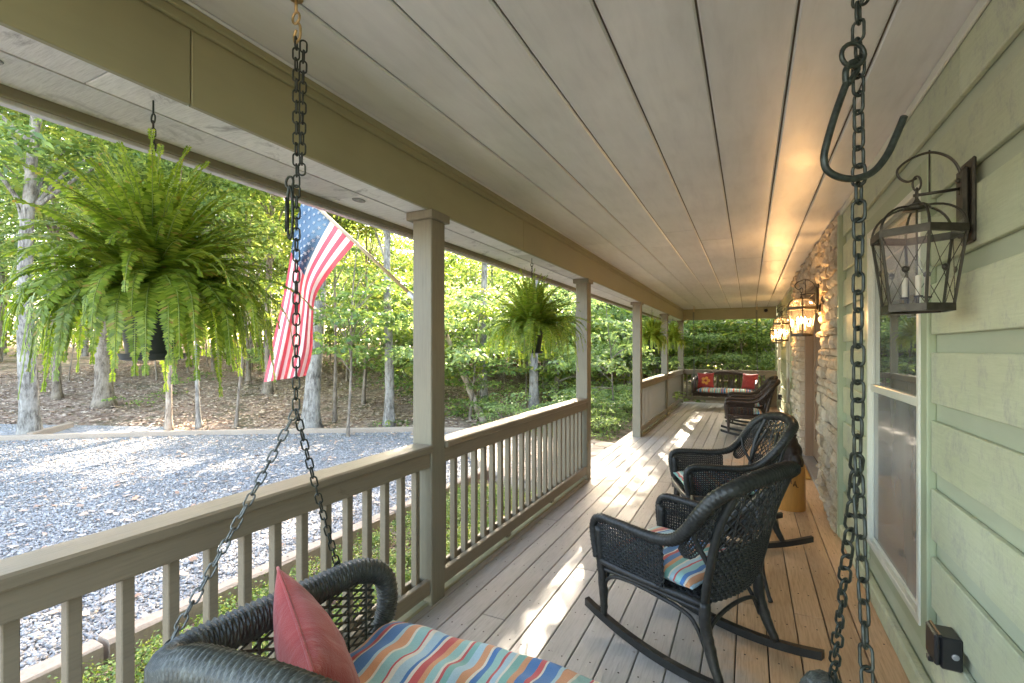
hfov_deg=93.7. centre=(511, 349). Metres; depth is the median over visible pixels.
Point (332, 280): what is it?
understorey sapling
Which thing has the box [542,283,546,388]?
leafy tree
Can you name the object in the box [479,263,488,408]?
forest tree
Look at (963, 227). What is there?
wall lantern
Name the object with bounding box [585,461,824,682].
rocking chair
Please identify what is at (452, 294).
understorey sapling
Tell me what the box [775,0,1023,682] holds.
house
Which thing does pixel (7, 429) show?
gravel pad
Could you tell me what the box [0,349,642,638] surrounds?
fallen leaves
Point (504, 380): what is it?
understorey sapling
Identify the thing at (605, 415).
green shrub
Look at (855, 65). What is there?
open hook
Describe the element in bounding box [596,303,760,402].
woodland tree
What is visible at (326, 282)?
woodland tree
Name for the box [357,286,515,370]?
broad leaved sapling
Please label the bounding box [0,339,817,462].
ground
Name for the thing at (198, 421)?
forest tree
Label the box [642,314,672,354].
hanging fern
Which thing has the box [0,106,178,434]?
forest tree
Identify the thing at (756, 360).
understorey sapling
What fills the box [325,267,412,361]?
understorey sapling
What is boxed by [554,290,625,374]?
understorey sapling
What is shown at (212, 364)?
woodland tree
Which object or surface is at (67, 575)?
porch railing
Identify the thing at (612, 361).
understorey sapling
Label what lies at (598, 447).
flagstone walk
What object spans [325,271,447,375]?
understorey sapling
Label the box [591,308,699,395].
leafy tree
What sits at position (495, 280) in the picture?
woodland tree
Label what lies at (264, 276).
understorey sapling
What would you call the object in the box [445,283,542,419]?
understorey sapling
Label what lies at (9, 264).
woodland tree
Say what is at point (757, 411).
seat cushion
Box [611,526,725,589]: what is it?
seat cushion
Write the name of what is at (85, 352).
woodland tree
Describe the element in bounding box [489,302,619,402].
leafy tree
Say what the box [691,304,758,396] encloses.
porch swing
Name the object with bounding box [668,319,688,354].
hanging fern
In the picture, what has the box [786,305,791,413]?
window
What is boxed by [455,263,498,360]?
understorey sapling
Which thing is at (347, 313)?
broad leaved sapling
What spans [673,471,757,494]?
seat cushion
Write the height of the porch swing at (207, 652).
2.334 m
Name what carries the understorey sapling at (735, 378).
on the ground
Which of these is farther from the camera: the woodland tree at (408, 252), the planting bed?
the woodland tree at (408, 252)
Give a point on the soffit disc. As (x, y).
(359, 200)
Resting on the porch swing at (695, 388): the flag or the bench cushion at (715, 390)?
the bench cushion at (715, 390)
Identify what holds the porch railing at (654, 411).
on the porch floor
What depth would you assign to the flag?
3.29 m
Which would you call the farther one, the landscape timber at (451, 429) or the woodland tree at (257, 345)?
the woodland tree at (257, 345)
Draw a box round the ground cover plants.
[46,480,542,682]
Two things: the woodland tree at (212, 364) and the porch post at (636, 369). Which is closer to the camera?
the porch post at (636, 369)
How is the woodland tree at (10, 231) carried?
on the ground
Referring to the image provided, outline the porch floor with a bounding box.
[406,402,909,682]
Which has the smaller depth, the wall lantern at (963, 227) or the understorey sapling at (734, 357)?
the wall lantern at (963, 227)
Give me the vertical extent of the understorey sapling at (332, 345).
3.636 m
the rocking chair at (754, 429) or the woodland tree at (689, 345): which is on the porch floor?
the rocking chair at (754, 429)
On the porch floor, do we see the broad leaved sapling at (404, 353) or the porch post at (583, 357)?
the porch post at (583, 357)
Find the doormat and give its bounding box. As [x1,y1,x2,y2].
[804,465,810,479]
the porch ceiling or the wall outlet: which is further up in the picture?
the porch ceiling
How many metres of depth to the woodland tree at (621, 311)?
16.45 m
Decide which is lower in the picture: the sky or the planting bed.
the planting bed
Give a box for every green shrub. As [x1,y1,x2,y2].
[445,380,507,418]
[469,392,548,432]
[531,392,602,435]
[537,388,623,421]
[591,390,631,420]
[591,398,631,434]
[591,407,628,440]
[598,386,631,413]
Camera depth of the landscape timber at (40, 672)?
2.56 m
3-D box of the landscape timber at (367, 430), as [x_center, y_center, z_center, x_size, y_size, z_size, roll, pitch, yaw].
[-3.205,1.785,10.494,2.065,0.161,0.140,0,0,-5]
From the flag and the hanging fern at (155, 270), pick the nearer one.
the hanging fern at (155, 270)
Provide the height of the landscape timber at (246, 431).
0.161 m
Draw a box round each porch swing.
[143,0,874,682]
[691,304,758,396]
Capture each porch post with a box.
[406,209,449,605]
[573,278,592,479]
[630,302,643,436]
[660,314,668,415]
[677,320,684,402]
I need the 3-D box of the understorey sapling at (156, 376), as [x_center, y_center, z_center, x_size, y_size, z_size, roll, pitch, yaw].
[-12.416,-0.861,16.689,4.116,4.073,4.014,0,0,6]
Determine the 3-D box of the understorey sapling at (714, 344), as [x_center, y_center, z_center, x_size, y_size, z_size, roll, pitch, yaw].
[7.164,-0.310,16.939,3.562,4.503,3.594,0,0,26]
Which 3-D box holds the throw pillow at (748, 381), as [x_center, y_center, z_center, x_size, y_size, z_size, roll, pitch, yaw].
[6.083,0.820,12.275,0.156,0.420,0.420,18,-10,-35]
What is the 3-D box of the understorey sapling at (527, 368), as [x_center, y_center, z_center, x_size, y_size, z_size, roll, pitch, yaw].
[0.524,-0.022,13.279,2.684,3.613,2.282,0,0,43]
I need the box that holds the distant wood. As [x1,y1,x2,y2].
[0,119,768,380]
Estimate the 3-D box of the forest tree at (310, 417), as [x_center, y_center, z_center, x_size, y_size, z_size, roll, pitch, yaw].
[-4.391,-2.635,10.975,6.321,9.133,6.395,0,0,-10]
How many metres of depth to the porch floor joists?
2.53 m
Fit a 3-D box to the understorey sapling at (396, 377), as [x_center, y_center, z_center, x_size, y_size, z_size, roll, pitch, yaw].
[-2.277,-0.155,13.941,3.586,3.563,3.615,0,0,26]
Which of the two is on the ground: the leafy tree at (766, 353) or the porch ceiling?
the leafy tree at (766, 353)
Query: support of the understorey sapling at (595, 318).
on the ground
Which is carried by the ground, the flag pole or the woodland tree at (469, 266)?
the woodland tree at (469, 266)
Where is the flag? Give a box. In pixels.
[264,204,353,381]
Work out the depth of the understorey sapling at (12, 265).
15.96 m
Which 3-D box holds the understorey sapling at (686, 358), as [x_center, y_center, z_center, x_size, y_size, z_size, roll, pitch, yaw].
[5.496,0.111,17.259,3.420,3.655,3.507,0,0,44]
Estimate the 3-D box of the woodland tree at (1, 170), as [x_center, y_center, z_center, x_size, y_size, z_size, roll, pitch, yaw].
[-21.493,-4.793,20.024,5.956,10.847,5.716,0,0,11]
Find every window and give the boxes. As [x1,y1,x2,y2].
[778,315,781,393]
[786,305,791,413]
[865,156,936,652]
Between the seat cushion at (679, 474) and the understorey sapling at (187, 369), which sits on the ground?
the understorey sapling at (187, 369)
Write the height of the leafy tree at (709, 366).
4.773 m
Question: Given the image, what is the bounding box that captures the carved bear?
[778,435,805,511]
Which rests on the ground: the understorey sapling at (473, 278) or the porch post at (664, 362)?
the understorey sapling at (473, 278)
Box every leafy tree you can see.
[476,273,617,385]
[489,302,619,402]
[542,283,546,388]
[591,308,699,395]
[674,318,774,387]
[733,319,774,370]
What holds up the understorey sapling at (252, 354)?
on the ground
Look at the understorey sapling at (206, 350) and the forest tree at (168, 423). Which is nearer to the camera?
the forest tree at (168, 423)
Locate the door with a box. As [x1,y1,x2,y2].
[814,303,821,461]
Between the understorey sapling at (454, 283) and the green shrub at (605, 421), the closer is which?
the green shrub at (605, 421)
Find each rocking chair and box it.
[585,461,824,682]
[668,411,813,548]
[720,379,781,437]
[725,375,778,427]
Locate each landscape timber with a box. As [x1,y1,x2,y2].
[0,430,189,440]
[20,639,103,682]
[27,422,73,433]
[98,511,394,666]
[189,428,316,435]
[316,426,412,433]
[389,467,488,520]
[445,427,467,432]
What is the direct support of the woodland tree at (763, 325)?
on the ground
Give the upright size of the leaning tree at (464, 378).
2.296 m
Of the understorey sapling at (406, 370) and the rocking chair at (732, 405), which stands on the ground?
the understorey sapling at (406, 370)
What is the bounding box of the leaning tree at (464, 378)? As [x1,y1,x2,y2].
[445,334,486,421]
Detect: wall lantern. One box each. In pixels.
[770,317,783,342]
[773,306,791,340]
[787,279,818,335]
[870,150,976,313]
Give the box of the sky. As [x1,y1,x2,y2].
[0,138,462,338]
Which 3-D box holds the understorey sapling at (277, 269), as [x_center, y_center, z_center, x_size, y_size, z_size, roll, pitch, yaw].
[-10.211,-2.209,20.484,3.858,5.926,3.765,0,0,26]
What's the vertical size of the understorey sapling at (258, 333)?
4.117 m
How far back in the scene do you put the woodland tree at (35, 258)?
15.27 m
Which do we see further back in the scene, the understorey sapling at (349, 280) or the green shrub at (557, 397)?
the understorey sapling at (349, 280)
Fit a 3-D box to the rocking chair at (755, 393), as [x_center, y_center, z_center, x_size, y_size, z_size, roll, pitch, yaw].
[4.813,1.014,9.613,1.000,1.008,0.749,0,0,22]
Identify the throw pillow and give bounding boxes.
[273,566,359,682]
[697,373,713,387]
[741,373,758,388]
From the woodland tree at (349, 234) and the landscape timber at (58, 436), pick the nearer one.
the landscape timber at (58, 436)
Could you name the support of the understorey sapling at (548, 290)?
on the ground
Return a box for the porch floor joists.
[663,419,839,682]
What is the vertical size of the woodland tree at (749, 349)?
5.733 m
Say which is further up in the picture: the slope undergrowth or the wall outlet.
the slope undergrowth
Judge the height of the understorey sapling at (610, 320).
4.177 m
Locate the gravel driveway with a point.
(110, 483)
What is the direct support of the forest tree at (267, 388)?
on the ground
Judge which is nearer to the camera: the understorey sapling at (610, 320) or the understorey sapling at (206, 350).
the understorey sapling at (610, 320)
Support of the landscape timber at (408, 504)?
on the ground
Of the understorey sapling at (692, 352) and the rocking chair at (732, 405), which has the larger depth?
the understorey sapling at (692, 352)
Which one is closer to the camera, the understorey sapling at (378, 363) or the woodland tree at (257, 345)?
the understorey sapling at (378, 363)
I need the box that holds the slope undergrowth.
[38,349,645,426]
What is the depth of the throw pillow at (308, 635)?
1.26 m
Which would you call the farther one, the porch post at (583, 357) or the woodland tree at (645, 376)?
the woodland tree at (645, 376)
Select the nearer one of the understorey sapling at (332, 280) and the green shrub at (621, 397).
the green shrub at (621, 397)
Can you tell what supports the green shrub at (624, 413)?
on the ground
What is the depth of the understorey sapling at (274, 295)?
17.35 m
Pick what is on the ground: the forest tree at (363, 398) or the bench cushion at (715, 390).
the forest tree at (363, 398)
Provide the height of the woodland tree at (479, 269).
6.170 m
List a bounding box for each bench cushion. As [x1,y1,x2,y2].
[350,620,600,682]
[696,387,751,393]
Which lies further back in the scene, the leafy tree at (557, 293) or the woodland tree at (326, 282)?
the woodland tree at (326, 282)
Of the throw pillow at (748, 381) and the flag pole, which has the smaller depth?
the flag pole
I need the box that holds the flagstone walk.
[468,436,613,491]
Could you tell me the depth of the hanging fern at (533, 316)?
4.18 m
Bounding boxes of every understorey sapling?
[0,228,70,376]
[0,295,88,380]
[87,300,210,379]
[186,274,247,372]
[205,282,281,377]
[206,275,235,365]
[208,289,331,364]
[237,247,288,295]
[239,258,281,370]
[259,265,330,330]
[281,279,342,343]
[286,263,369,360]
[324,277,375,370]
[324,293,382,381]
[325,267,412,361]
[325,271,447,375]
[326,257,383,361]
[328,273,411,337]
[362,305,479,390]
[364,267,498,383]
[375,330,450,357]
[392,281,473,329]
[404,260,519,397]
[445,262,515,370]
[445,276,472,295]
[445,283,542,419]
[451,282,513,374]
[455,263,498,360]
[461,284,496,364]
[469,278,597,341]
[469,288,513,383]
[486,296,575,408]
[487,274,563,327]
[510,292,654,369]
[538,309,623,395]
[542,309,688,416]
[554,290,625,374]
[560,299,626,364]
[591,313,658,386]
[620,321,715,368]
[655,328,722,383]
[674,320,765,400]
[691,319,774,369]
[694,321,767,387]
[706,344,759,388]
[725,318,774,365]
[737,307,776,368]
[737,327,774,384]
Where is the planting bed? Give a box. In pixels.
[83,478,531,682]
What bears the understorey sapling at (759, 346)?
on the ground
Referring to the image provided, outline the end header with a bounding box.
[683,306,775,320]
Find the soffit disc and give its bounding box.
[352,198,365,202]
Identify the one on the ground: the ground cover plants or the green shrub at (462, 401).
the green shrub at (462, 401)
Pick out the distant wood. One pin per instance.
(12, 342)
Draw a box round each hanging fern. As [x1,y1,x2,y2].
[0,100,313,399]
[474,263,597,371]
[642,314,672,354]
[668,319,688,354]
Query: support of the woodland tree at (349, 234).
on the ground
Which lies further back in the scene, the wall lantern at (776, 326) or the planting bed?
the wall lantern at (776, 326)
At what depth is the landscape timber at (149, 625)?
3.36 m
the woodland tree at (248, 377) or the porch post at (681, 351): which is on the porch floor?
the porch post at (681, 351)
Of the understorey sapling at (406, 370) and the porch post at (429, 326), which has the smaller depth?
the porch post at (429, 326)
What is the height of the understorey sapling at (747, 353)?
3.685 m
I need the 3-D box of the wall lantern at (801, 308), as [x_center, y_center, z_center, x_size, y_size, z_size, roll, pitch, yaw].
[2.886,-0.416,4.764,0.266,0.568,0.280,0,0,26]
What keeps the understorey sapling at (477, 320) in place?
on the ground
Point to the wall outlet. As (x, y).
(944, 646)
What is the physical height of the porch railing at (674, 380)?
0.956 m
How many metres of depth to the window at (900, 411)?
2.42 m
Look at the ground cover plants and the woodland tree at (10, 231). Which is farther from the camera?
the woodland tree at (10, 231)
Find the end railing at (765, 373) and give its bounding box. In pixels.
[683,369,776,406]
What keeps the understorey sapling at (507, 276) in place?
on the ground
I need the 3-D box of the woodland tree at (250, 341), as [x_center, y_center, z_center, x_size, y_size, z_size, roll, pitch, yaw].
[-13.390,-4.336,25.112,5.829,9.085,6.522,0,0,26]
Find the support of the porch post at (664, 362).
on the porch floor
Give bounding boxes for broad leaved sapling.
[272,232,412,436]
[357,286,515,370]
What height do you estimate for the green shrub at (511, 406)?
0.968 m
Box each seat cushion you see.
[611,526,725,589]
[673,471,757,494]
[738,407,761,414]
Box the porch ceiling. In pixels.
[182,0,977,309]
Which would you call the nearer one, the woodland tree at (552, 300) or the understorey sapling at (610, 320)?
the understorey sapling at (610, 320)
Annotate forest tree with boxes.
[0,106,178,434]
[0,107,197,410]
[45,131,273,430]
[92,151,289,428]
[165,165,294,394]
[184,182,294,428]
[248,187,346,427]
[263,197,392,422]
[289,201,405,403]
[327,213,395,426]
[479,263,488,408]
[527,280,539,411]
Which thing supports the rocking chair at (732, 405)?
on the porch floor
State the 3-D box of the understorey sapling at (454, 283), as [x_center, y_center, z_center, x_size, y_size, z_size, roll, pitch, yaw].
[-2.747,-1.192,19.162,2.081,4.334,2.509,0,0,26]
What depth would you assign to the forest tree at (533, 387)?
12.51 m
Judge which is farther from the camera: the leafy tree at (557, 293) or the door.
the leafy tree at (557, 293)
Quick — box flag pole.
[318,209,412,299]
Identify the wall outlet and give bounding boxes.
[926,620,962,672]
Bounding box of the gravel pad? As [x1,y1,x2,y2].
[0,424,163,434]
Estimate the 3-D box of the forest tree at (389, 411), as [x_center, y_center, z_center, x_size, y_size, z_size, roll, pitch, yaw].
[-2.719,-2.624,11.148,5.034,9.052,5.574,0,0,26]
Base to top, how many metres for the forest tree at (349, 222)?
7.232 m
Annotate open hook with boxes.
[820,41,907,181]
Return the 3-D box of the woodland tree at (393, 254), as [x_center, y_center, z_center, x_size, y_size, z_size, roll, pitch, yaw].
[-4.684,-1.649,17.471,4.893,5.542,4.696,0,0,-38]
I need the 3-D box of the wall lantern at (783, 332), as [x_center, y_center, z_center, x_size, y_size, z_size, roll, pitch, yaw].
[4.303,-0.416,7.634,0.266,0.568,0.280,0,0,26]
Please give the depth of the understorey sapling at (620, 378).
15.94 m
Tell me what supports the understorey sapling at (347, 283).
on the ground
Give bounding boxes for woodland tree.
[0,112,82,256]
[0,114,95,399]
[0,138,64,254]
[0,186,117,378]
[0,198,66,301]
[6,167,89,355]
[47,154,136,365]
[162,171,334,382]
[178,180,278,371]
[221,200,296,346]
[231,197,295,362]
[249,228,287,348]
[263,256,352,317]
[276,198,367,281]
[277,215,370,274]
[326,230,450,358]
[355,235,474,361]
[359,241,458,297]
[445,251,521,367]
[445,256,503,330]
[481,263,524,354]
[491,268,622,364]
[547,285,655,386]
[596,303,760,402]
[621,325,705,377]
[684,319,774,379]
[695,330,774,392]
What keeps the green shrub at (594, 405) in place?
on the ground
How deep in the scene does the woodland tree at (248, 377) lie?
16.24 m
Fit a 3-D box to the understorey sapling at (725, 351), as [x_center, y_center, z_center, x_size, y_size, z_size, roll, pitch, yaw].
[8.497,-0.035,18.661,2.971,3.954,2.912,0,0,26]
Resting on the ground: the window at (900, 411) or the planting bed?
the planting bed
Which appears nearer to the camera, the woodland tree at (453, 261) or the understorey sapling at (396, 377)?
the understorey sapling at (396, 377)
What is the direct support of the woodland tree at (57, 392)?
on the ground
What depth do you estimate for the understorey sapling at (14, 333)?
15.99 m
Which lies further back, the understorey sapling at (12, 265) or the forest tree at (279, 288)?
the understorey sapling at (12, 265)
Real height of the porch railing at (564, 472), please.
0.956 m
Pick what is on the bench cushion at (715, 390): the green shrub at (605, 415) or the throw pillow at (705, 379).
the throw pillow at (705, 379)
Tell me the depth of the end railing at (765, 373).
13.27 m
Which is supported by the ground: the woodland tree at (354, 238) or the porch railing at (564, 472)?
the woodland tree at (354, 238)
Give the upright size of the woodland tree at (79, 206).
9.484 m
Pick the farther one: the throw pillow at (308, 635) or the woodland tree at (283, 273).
the woodland tree at (283, 273)
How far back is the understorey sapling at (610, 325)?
15.10 m
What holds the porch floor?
on the porch floor joists
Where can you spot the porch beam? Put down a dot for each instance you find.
(220, 95)
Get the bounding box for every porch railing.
[0,443,433,682]
[445,398,588,590]
[642,374,667,433]
[668,369,683,413]
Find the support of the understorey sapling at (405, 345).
on the ground
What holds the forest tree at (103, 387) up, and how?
on the ground
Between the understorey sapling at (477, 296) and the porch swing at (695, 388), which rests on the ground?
the understorey sapling at (477, 296)
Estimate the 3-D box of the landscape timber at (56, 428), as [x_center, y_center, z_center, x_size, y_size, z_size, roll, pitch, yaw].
[-9.737,1.726,10.144,0.139,0.170,0.938,0,4,-2]
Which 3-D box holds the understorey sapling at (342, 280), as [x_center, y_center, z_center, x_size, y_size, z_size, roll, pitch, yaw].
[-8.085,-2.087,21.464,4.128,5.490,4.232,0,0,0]
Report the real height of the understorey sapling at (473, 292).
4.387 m
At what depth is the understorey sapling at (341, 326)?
16.22 m
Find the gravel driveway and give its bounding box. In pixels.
[0,432,470,668]
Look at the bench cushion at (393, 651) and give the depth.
1.54 m
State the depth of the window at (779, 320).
12.08 m
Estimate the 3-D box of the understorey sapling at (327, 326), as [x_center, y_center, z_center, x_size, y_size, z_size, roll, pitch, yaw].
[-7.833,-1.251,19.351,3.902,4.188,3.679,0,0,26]
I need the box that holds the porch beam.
[0,0,683,322]

